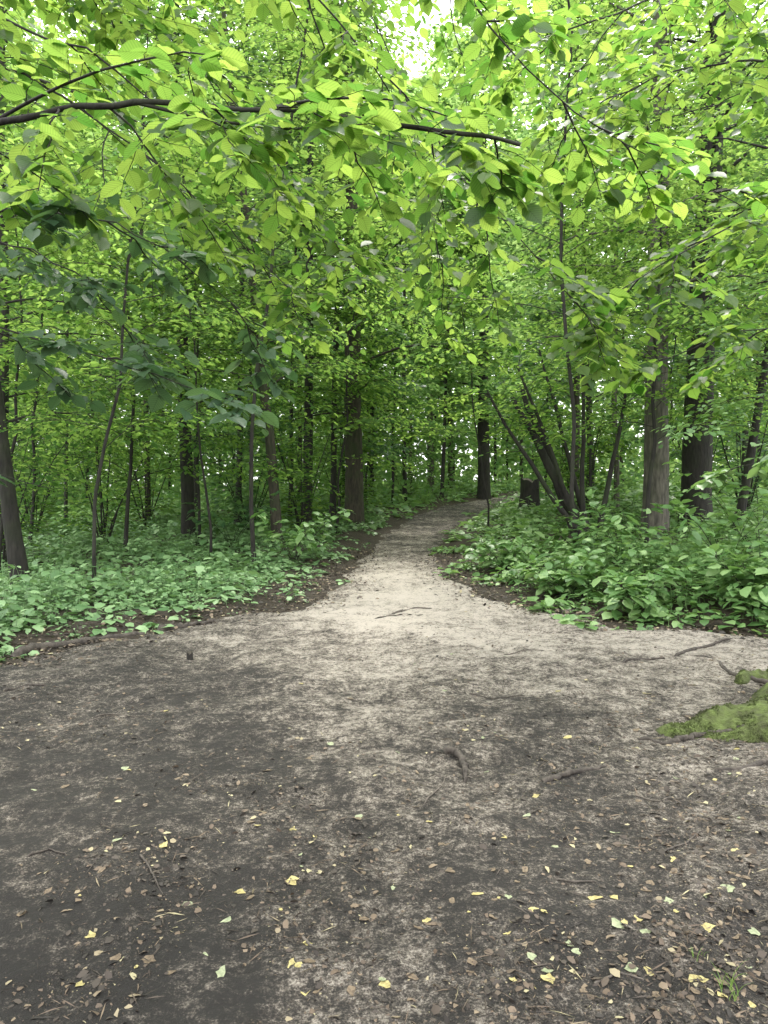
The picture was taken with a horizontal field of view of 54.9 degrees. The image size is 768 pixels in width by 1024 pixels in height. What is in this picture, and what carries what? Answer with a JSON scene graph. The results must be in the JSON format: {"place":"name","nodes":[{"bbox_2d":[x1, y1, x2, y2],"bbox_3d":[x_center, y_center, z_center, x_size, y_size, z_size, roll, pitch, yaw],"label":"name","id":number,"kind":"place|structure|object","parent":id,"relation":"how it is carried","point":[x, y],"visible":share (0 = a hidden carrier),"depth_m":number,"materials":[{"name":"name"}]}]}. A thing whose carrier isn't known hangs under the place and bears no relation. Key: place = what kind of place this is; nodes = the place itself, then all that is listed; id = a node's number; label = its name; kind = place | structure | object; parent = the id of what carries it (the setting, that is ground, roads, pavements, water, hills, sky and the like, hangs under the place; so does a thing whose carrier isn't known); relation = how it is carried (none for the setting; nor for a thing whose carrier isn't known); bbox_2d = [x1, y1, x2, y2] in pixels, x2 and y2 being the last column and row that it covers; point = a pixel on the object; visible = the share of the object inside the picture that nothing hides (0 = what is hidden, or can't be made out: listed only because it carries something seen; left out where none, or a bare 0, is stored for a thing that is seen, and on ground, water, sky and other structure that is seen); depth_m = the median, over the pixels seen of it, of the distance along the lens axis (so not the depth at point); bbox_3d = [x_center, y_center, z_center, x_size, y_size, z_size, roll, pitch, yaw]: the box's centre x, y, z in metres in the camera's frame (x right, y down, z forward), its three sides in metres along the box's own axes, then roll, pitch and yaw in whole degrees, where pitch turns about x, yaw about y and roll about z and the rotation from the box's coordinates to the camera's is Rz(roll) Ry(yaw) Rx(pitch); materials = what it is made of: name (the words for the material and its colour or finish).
{"place":"outdoors","nodes":[
{"label":"outdoors","id":0,"kind":"place"},
{"bbox_2d":[0,493,767,1023],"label":"path","id":1,"kind":"structure","parent":0,"point":[262,655],"depth_m":3.47,"materials":[{"name":"soil"}]},
{"bbox_2d":[9,631,147,656],"bbox_3d":[-2.846,1.246,6.990,0.211,0.160,1.389,2,3,40],"label":"exposed root","id":2,"kind":"object","parent":1,"relation":"on","point":[24,649],"visible":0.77,"depth_m":6.82,"materials":[{"name":"wood"}]},
{"bbox_2d":[0,616,767,1023],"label":"leaf litter","id":3,"kind":"object","parent":1,"relation":"on","point":[488,952],"visible":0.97,"depth_m":2.64,"materials":[{"name":"brown plant"}]},
{"bbox_2d":[443,746,468,782],"bbox_3d":[0.409,1.362,3.991,0.092,0.100,0.376,-1,3,-12],"label":"exposed root","id":4,"kind":"object","parent":1,"relation":"on","point":[459,755],"visible":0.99,"depth_m":4.02,"materials":[{"name":"wood"}]},
{"bbox_2d":[540,764,607,781],"bbox_3d":[1.021,1.389,3.934,0.432,0.062,0.043,-1,3,-22],"label":"exposed root","id":5,"kind":"object","parent":1,"relation":"on","point":[565,773],"visible":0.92,"depth_m":3.90,"materials":[{"name":"wood"}]},
{"bbox_2d":[0,487,767,665],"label":"ground","id":6,"kind":"structure","parent":0,"point":[365,537],"depth_m":9.69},
{"bbox_2d":[8,383,102,533],"bbox_3d":[-9.719,-1.458,20.419,3.746,4.441,3.577,0,3,0],"label":"woodland shrub","id":7,"kind":"object","parent":6,"relation":"on","point":[41,511],"visible":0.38,"depth_m":19.98,"materials":[{"name":"green plant"}]},
{"bbox_2d":[0,137,136,570],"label":"sapling","id":8,"kind":"object","parent":6,"relation":"on","point":[88,251],"visible":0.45,"depth_m":12.21,"materials":[{"name":"green plant"}]},
{"bbox_2d":[0,388,138,566],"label":"woodland shrub","id":9,"kind":"object","parent":6,"relation":"on","point":[24,516],"visible":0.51,"depth_m":13.50,"materials":[{"name":"green plant"}]},
{"bbox_2d":[5,2,134,476],"bbox_3d":[-13.300,-9.883,27.440,7.934,21.032,7.259,-1,3,-18],"label":"broadleaf tree","id":10,"kind":"object","parent":6,"relation":"on","point":[30,20],"visible":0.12,"depth_m":27.57,"materials":[{"name":"green plant"}]},
{"bbox_2d":[8,195,134,544],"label":"sapling","id":11,"kind":"object","parent":6,"relation":"on","point":[65,365],"visible":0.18,"depth_m":17.09,"materials":[{"name":"green plant"}]},
{"bbox_2d":[0,0,174,584],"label":"broadleaf tree","id":12,"kind":"object","parent":6,"relation":"on","point":[15,551],"visible":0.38,"depth_m":10.48,"materials":[{"name":"green plant"}]},
{"bbox_2d":[8,14,172,524],"bbox_3d":[-9.516,-7.191,22.573,6.195,15.819,5.700,1,3,26],"label":"broadleaf tree","id":13,"kind":"object","parent":6,"relation":"on","point":[67,336],"visible":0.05,"depth_m":22.80,"materials":[{"name":"green plant"}]},
{"bbox_2d":[32,145,152,501],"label":"broadleaf tree","id":14,"kind":"object","parent":6,"relation":"on","point":[91,336],"visible":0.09,"depth_m":31.48,"materials":[{"name":"green plant"}]},
{"bbox_2d":[0,0,195,554],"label":"broadleaf tree","id":15,"kind":"object","parent":6,"relation":"on","point":[5,312],"visible":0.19,"depth_m":14.38,"materials":[{"name":"green plant"}]},
{"bbox_2d":[37,364,171,551],"bbox_3d":[-5.814,-0.992,15.462,2.570,3.776,2.866,1,3,22],"label":"woodland shrub","id":16,"kind":"object","parent":6,"relation":"on","point":[103,524],"visible":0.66,"depth_m":15.36,"materials":[{"name":"green plant"}]},
{"bbox_2d":[39,67,179,499],"bbox_3d":[-13.708,-10.868,36.356,7.235,21.947,7.741,2,3,42],"label":"broadleaf tree","id":17,"kind":"object","parent":6,"relation":"on","point":[99,455],"visible":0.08,"depth_m":36.20,"materials":[{"name":"green plant"}]},
{"bbox_2d":[0,0,240,358],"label":"broadleaf tree","id":18,"kind":"object","parent":6,"relation":"on","point":[5,169],"visible":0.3,"depth_m":6.92,"materials":[{"name":"green plant"}]},
{"bbox_2d":[0,0,253,598],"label":"sapling","id":19,"kind":"object","parent":6,"relation":"on","point":[31,287],"visible":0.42,"depth_m":9.39,"materials":[{"name":"green plant"}]},
{"bbox_2d":[4,184,259,556],"bbox_3d":[-4.960,-2.488,14.316,3.380,7.066,4.889,2,3,41],"label":"sapling","id":20,"kind":"object","parent":6,"relation":"on","point":[130,442],"visible":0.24,"depth_m":14.11,"materials":[{"name":"green plant"}]},
{"bbox_2d":[47,0,216,519],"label":"broadleaf tree","id":21,"kind":"object","parent":6,"relation":"on","point":[142,233],"visible":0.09,"depth_m":21.60,"materials":[{"name":"green plant"}]},
{"bbox_2d":[91,404,217,528],"bbox_3d":[-6.604,-1.638,21.216,3.202,4.433,3.331,0,3,0],"label":"woodland shrub","id":22,"kind":"object","parent":6,"relation":"on","point":[151,511],"visible":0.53,"depth_m":20.91,"materials":[{"name":"green plant"}]},
{"bbox_2d":[31,0,322,542],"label":"broadleaf tree","id":23,"kind":"object","parent":6,"relation":"on","point":[187,487],"visible":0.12,"depth_m":16.88,"materials":[{"name":"green plant"}]},
{"bbox_2d":[117,101,259,509],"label":"broadleaf tree","id":24,"kind":"object","parent":6,"relation":"on","point":[195,483],"visible":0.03,"depth_m":26.81,"materials":[{"name":"green plant"}]},
{"bbox_2d":[0,505,392,660],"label":"ground plants","id":25,"kind":"object","parent":6,"relation":"on","point":[49,575],"visible":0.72,"depth_m":10.74,"materials":[{"name":"green plant"}]},
{"bbox_2d":[96,159,318,547],"bbox_3d":[-4.160,-2.999,15.508,4.407,7.866,3.961,1,3,30],"label":"sapling","id":26,"kind":"object","parent":6,"relation":"on","point":[208,444],"visible":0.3,"depth_m":15.30,"materials":[{"name":"green plant"}]},
{"bbox_2d":[98,139,337,556],"bbox_3d":[-3.288,-2.813,13.559,4.025,7.665,3.689,-2,3,-38],"label":"sapling","id":27,"kind":"object","parent":6,"relation":"on","point":[198,329],"visible":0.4,"depth_m":13.42,"materials":[{"name":"green plant"}]},
{"bbox_2d":[156,88,295,492],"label":"broadleaf tree","id":28,"kind":"object","parent":6,"relation":"on","point":[236,348],"visible":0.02,"depth_m":37.78,"materials":[{"name":"green plant"}]},
{"bbox_2d":[128,0,330,524],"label":"broadleaf tree","id":29,"kind":"object","parent":6,"relation":"on","point":[285,267],"visible":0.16,"depth_m":19.72,"materials":[{"name":"green plant"}]},
{"bbox_2d":[182,490,280,546],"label":"woodland shrub","id":30,"kind":"object","parent":6,"relation":"on","point":[222,522],"visible":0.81,"depth_m":15.48,"materials":[{"name":"green plant"}]},
{"bbox_2d":[149,1,341,471],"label":"broadleaf tree","id":31,"kind":"object","parent":6,"relation":"on","point":[248,444],"visible":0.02,"depth_m":25.30,"materials":[{"name":"green plant"}]},
{"bbox_2d":[191,406,303,532],"bbox_3d":[-3.591,-0.977,18.429,3.318,3.245,2.142,-1,3,-21],"label":"woodland shrub","id":32,"kind":"object","parent":6,"relation":"on","point":[233,500],"visible":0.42,"depth_m":18.39,"materials":[{"name":"green plant"}]},
{"bbox_2d":[62,0,435,563],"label":"broadleaf tree","id":33,"kind":"object","parent":6,"relation":"on","point":[297,42],"visible":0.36,"depth_m":12.60,"materials":[{"name":"green plant"}]},
{"bbox_2d":[115,0,404,543],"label":"broadleaf tree","id":34,"kind":"object","parent":6,"relation":"on","point":[275,515],"visible":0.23,"depth_m":15.82,"materials":[{"name":"green plant"}]},
{"bbox_2d":[176,1,415,515],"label":"broadleaf tree","id":35,"kind":"object","parent":6,"relation":"on","point":[246,288],"visible":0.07,"depth_m":23.05,"materials":[{"name":"green plant"}]},
{"bbox_2d":[211,63,387,500],"bbox_3d":[-2.864,-8.761,29.202,6.116,17.718,6.684,-2,3,-44],"label":"broadleaf tree","id":36,"kind":"object","parent":6,"relation":"on","point":[300,386],"visible":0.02,"depth_m":29.77,"materials":[{"name":"green plant"}]},
{"bbox_2d":[249,406,350,534],"bbox_3d":[-1.851,-0.900,17.290,2.611,3.123,2.900,-2,3,-38],"label":"woodland shrub","id":37,"kind":"object","parent":6,"relation":"on","point":[301,496],"visible":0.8,"depth_m":17.04,"materials":[{"name":"green plant"}]},
{"bbox_2d":[250,507,351,562],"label":"woodland shrub","id":38,"kind":"object","parent":6,"relation":"on","point":[297,539],"visible":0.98,"depth_m":12.90,"materials":[{"name":"green plant"}]},
{"bbox_2d":[194,0,432,521],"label":"broadleaf tree","id":39,"kind":"object","parent":6,"relation":"on","point":[308,411],"visible":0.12,"depth_m":19.59,"materials":[{"name":"green plant"}]},
{"bbox_2d":[237,0,419,521],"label":"broadleaf tree","id":40,"kind":"object","parent":6,"relation":"on","point":[333,479],"visible":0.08,"depth_m":21.84,"materials":[{"name":"green plant"}]},
{"bbox_2d":[253,199,420,532],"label":"sapling","id":41,"kind":"object","parent":6,"relation":"on","point":[366,420],"visible":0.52,"depth_m":18.30,"materials":[{"name":"green plant"}]},
{"bbox_2d":[295,415,385,508],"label":"woodland shrub","id":42,"kind":"object","parent":6,"relation":"on","point":[329,472],"visible":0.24,"depth_m":26.77,"materials":[{"name":"green plant"}]},
{"bbox_2d":[266,16,434,502],"bbox_3d":[-1.505,-9.230,27.734,6.687,18.559,7.268,0,3,0],"label":"broadleaf tree","id":43,"kind":"object","parent":6,"relation":"on","point":[397,401],"visible":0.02,"depth_m":27.26,"materials":[{"name":"green plant"}]},
{"bbox_2d":[324,428,385,513],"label":"woodland shrub","id":44,"kind":"object","parent":6,"relation":"on","point":[364,433],"visible":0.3,"depth_m":23.38,"materials":[{"name":"green plant"}]},
{"bbox_2d":[221,0,498,525],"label":"broadleaf tree","id":45,"kind":"object","parent":6,"relation":"on","point":[354,495],"visible":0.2,"depth_m":20.68,"materials":[{"name":"green plant"}]},
{"bbox_2d":[303,124,433,505],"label":"broadleaf tree","id":46,"kind":"object","parent":6,"relation":"on","point":[400,439],"visible":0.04,"depth_m":29.44,"materials":[{"name":"green plant"}]},
{"bbox_2d":[316,272,426,512],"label":"sapling","id":47,"kind":"object","parent":6,"relation":"on","point":[396,446],"visible":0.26,"depth_m":24.64,"materials":[{"name":"green plant"}]},
{"bbox_2d":[0,0,767,487],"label":"beech tree","id":48,"kind":"object","parent":6,"relation":"on","point":[354,134],"visible":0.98,"depth_m":2.82,"materials":[{"name":"green plant"}]},
{"bbox_2d":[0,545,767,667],"bbox_3d":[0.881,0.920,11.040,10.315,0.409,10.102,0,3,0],"label":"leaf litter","id":49,"kind":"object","parent":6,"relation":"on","point":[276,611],"visible":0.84,"depth_m":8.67,"materials":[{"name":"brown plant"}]},
{"bbox_2d":[7,15,767,496],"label":"distant woodland","id":50,"kind":"object","parent":6,"relation":"on","point":[475,453],"depth_m":62.45,"materials":[{"name":"green plant"}]},
{"bbox_2d":[8,374,767,520],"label":"thicket","id":51,"kind":"object","parent":6,"relation":"on","point":[424,482],"visible":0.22,"depth_m":33.84,"materials":[{"name":"green plant"}]},
{"bbox_2d":[17,469,767,534],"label":"undergrowth","id":52,"kind":"object","parent":6,"relation":"on","point":[412,501],"visible":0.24,"depth_m":26.31,"materials":[{"name":"green plant"}]},
{"bbox_2d":[338,76,455,505],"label":"broadleaf tree","id":53,"kind":"object","parent":6,"relation":"on","point":[431,386],"visible":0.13,"depth_m":28.43,"materials":[{"name":"green plant"}]},
{"bbox_2d":[378,432,433,495],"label":"woodland shrub","id":54,"kind":"object","parent":6,"relation":"on","point":[412,479],"visible":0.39,"depth_m":33.99,"materials":[{"name":"green plant"}]},
{"bbox_2d":[366,117,476,494],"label":"broadleaf tree","id":55,"kind":"object","parent":6,"relation":"on","point":[437,456],"visible":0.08,"depth_m":38.09,"materials":[{"name":"green plant"}]},
{"bbox_2d":[366,70,481,502],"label":"broadleaf tree","id":56,"kind":"object","parent":6,"relation":"on","point":[424,79],"visible":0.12,"depth_m":31.44,"materials":[{"name":"green plant"}]},
{"bbox_2d":[364,76,491,494],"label":"broadleaf tree","id":57,"kind":"object","parent":6,"relation":"on","point":[445,101],"visible":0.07,"depth_m":40.57,"materials":[{"name":"green plant"}]},
{"bbox_2d":[377,212,533,526],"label":"sapling","id":58,"kind":"object","parent":6,"relation":"on","point":[480,303],"visible":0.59,"depth_m":19.50,"materials":[{"name":"green plant"}]},
{"bbox_2d":[406,163,514,498],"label":"broadleaf tree","id":59,"kind":"object","parent":6,"relation":"on","point":[474,383],"visible":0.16,"depth_m":35.32,"materials":[{"name":"green plant"}]},
{"bbox_2d":[385,11,537,492],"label":"broadleaf tree","id":60,"kind":"object","parent":6,"relation":"on","point":[435,35],"visible":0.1,"depth_m":43.14,"materials":[{"name":"green plant"}]},
{"bbox_2d":[397,0,554,499],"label":"broadleaf tree","id":61,"kind":"object","parent":6,"relation":"on","point":[483,427],"visible":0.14,"depth_m":36.32,"materials":[{"name":"green plant"}]},
{"bbox_2d":[439,144,530,482],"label":"broadleaf tree","id":62,"kind":"object","parent":6,"relation":"on","point":[496,425],"visible":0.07,"depth_m":49.19,"materials":[{"name":"green plant"}]},
{"bbox_2d":[463,534,539,568],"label":"woodland shrub","id":63,"kind":"object","parent":6,"relation":"on","point":[511,553],"visible":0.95,"depth_m":11.76,"materials":[{"name":"green plant"}]},
{"bbox_2d":[467,126,570,477],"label":"broadleaf tree","id":64,"kind":"object","parent":6,"relation":"on","point":[532,375],"visible":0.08,"depth_m":49.97,"materials":[{"name":"green plant"}]},
{"bbox_2d":[293,0,767,552],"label":"broadleaf tree","id":65,"kind":"object","parent":6,"relation":"on","point":[585,50],"visible":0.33,"depth_m":12.07,"materials":[{"name":"green plant"}]},
{"bbox_2d":[518,478,542,513],"bbox_3d":[4.326,-0.482,22.012,0.876,1.050,0.911,1,3,24],"label":"tree stump","id":66,"kind":"object","parent":6,"relation":"on","point":[528,487],"visible":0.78,"depth_m":21.75,"materials":[{"name":"brown wood"}]},
{"bbox_2d":[489,286,598,498],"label":"sapling","id":67,"kind":"object","parent":6,"relation":"on","point":[537,318],"visible":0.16,"depth_m":28.55,"materials":[{"name":"green plant"}]},
{"bbox_2d":[490,127,598,480],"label":"broadleaf tree","id":68,"kind":"object","parent":6,"relation":"on","point":[546,240],"visible":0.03,"depth_m":52.82,"materials":[{"name":"green plant"}]},
{"bbox_2d":[451,339,667,543],"bbox_3d":[3.361,-1.344,14.185,4.204,4.107,2.586,0,3,0],"label":"hazel bush","id":69,"kind":"object","parent":6,"relation":"on","point":[536,429],"visible":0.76,"depth_m":14.05,"materials":[{"name":"green plant"}]},
{"bbox_2d":[515,548,613,597],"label":"woodland shrub","id":70,"kind":"object","parent":6,"relation":"on","point":[542,575],"visible":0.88,"depth_m":9.46,"materials":[{"name":"green plant"}]},
{"bbox_2d":[540,517,622,555],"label":"woodland shrub","id":71,"kind":"object","parent":6,"relation":"on","point":[565,532],"visible":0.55,"depth_m":12.10,"materials":[{"name":"green plant"}]},
{"bbox_2d":[469,0,695,502],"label":"broadleaf tree","id":72,"kind":"object","parent":6,"relation":"on","point":[532,278],"visible":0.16,"depth_m":22.39,"materials":[{"name":"green plant"}]},
{"bbox_2d":[488,0,676,498],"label":"broadleaf tree","id":73,"kind":"object","parent":6,"relation":"on","point":[559,67],"visible":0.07,"depth_m":24.79,"materials":[{"name":"green plant"}]},
{"bbox_2d":[536,390,629,513],"bbox_3d":[4.944,-1.341,18.602,2.044,3.236,2.935,0,3,0],"label":"woodland shrub","id":74,"kind":"object","parent":6,"relation":"on","point":[586,473],"visible":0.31,"depth_m":18.29,"materials":[{"name":"green plant"}]},
{"bbox_2d":[514,168,680,517],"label":"sapling","id":75,"kind":"object","parent":6,"relation":"on","point":[588,415],"visible":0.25,"depth_m":17.26,"materials":[{"name":"green plant"}]},
{"bbox_2d":[428,487,767,637],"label":"ground plants","id":76,"kind":"object","parent":6,"relation":"on","point":[673,554],"visible":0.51,"depth_m":10.22,"materials":[{"name":"green plant"}]},
{"bbox_2d":[554,465,641,524],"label":"woodland shrub","id":77,"kind":"object","parent":6,"relation":"on","point":[601,493],"visible":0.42,"depth_m":16.36,"materials":[{"name":"green plant"}]},
{"bbox_2d":[436,0,767,770],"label":"beech tree","id":78,"kind":"object","parent":6,"relation":"on","point":[738,722],"visible":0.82,"depth_m":3.76,"materials":[{"name":"green plant"}]},
{"bbox_2d":[549,489,664,566],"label":"woodland shrub","id":79,"kind":"object","parent":6,"relation":"on","point":[613,519],"visible":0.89,"depth_m":10.68,"materials":[{"name":"green plant"}]},
{"bbox_2d":[552,83,684,480],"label":"broadleaf tree","id":80,"kind":"object","parent":6,"relation":"on","point":[621,460],"visible":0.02,"depth_m":33.82,"materials":[{"name":"green plant"}]},
{"bbox_2d":[499,0,757,506],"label":"broadleaf tree","id":81,"kind":"object","parent":6,"relation":"on","point":[616,474],"visible":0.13,"depth_m":19.55,"materials":[{"name":"green plant"}]},
{"bbox_2d":[503,0,767,536],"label":"broadleaf tree","id":82,"kind":"object","parent":6,"relation":"on","point":[660,487],"visible":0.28,"depth_m":14.75,"materials":[{"name":"green plant"}]},
{"bbox_2d":[596,561,684,620],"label":"woodland shrub","id":83,"kind":"object","parent":6,"relation":"on","point":[614,598],"visible":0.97,"depth_m":8.12,"materials":[{"name":"green plant"}]},
{"bbox_2d":[533,92,767,544],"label":"sapling","id":84,"kind":"object","parent":6,"relation":"on","point":[654,395],"visible":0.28,"depth_m":12.84,"materials":[{"name":"green plant"}]},
{"bbox_2d":[600,198,749,468],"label":"sapling","id":85,"kind":"object","parent":6,"relation":"on","point":[672,347],"visible":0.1,"depth_m":19.09,"materials":[{"name":"green plant"}]},
{"bbox_2d":[583,0,767,525],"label":"broadleaf tree","id":86,"kind":"object","parent":6,"relation":"on","point":[697,457],"visible":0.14,"depth_m":15.67,"materials":[{"name":"green plant"}]},
{"bbox_2d":[612,0,767,344],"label":"broadleaf tree","id":87,"kind":"object","parent":6,"relation":"on","point":[715,161],"visible":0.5,"depth_m":8.69,"materials":[{"name":"green plant"}]},
{"bbox_2d":[617,1,767,436],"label":"broadleaf tree","id":88,"kind":"object","parent":6,"relation":"on","point":[728,177],"visible":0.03,"depth_m":21.11,"materials":[{"name":"green plant"}]},
{"bbox_2d":[638,0,767,535],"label":"broadleaf tree","id":89,"kind":"object","parent":6,"relation":"on","point":[742,502],"visible":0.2,"depth_m":14.38,"materials":[{"name":"green plant"}]},
{"bbox_2d":[639,28,767,416],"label":"broadleaf tree","id":90,"kind":"object","parent":6,"relation":"on","point":[676,405],"visible":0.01,"depth_m":31.20,"materials":[{"name":"green plant"}]},
{"bbox_2d":[649,73,767,448],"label":"sapling","id":91,"kind":"object","parent":6,"relation":"on","point":[731,287],"visible":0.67,"depth_m":9.27,"materials":[{"name":"green plant"}]},
{"bbox_2d":[656,152,767,433],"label":"sapling","id":92,"kind":"object","parent":6,"relation":"on","point":[739,378],"visible":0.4,"depth_m":12.74,"materials":[{"name":"green plant"}]},
{"bbox_2d":[669,368,755,494],"bbox_3d":[9.761,-2.334,21.777,3.940,4.485,3.469,-1,3,-13],"label":"woodland shrub","id":93,"kind":"object","parent":6,"relation":"on","point":[680,448],"visible":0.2,"depth_m":21.81,"materials":[{"name":"green plant"}]},
{"bbox_2d":[661,489,767,568],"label":"woodland shrub","id":94,"kind":"object","parent":6,"relation":"on","point":[696,538],"visible":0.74,"depth_m":9.20,"materials":[{"name":"green plant"}]},
{"bbox_2d":[662,455,767,558],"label":"woodland shrub","id":95,"kind":"object","parent":6,"relation":"on","point":[730,486],"visible":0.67,"depth_m":10.43,"materials":[{"name":"green plant"}]},
{"bbox_2d":[674,59,767,477],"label":"broadleaf tree","id":96,"kind":"object","parent":6,"relation":"on","point":[745,443],"visible":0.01,"depth_m":26.98,"materials":[{"name":"green plant"}]},
{"bbox_2d":[679,57,767,487],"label":"broadleaf tree","id":97,"kind":"object","parent":6,"relation":"on","point":[758,361],"visible":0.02,"depth_m":30.09,"materials":[{"name":"green plant"}]},
{"bbox_2d":[681,342,767,511],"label":"woodland shrub","id":98,"kind":"object","parent":6,"relation":"on","point":[758,480],"visible":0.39,"depth_m":17.07,"materials":[{"name":"green plant"}]},
{"bbox_2d":[700,541,767,603],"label":"woodland shrub","id":99,"kind":"object","parent":6,"relation":"on","point":[739,573],"visible":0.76,"depth_m":7.97,"materials":[{"name":"green plant"}]},
{"bbox_2d":[9,0,767,485],"label":"sky","id":100,"kind":"structure","parent":0,"point":[444,5],"materials":[{"name":"white"}]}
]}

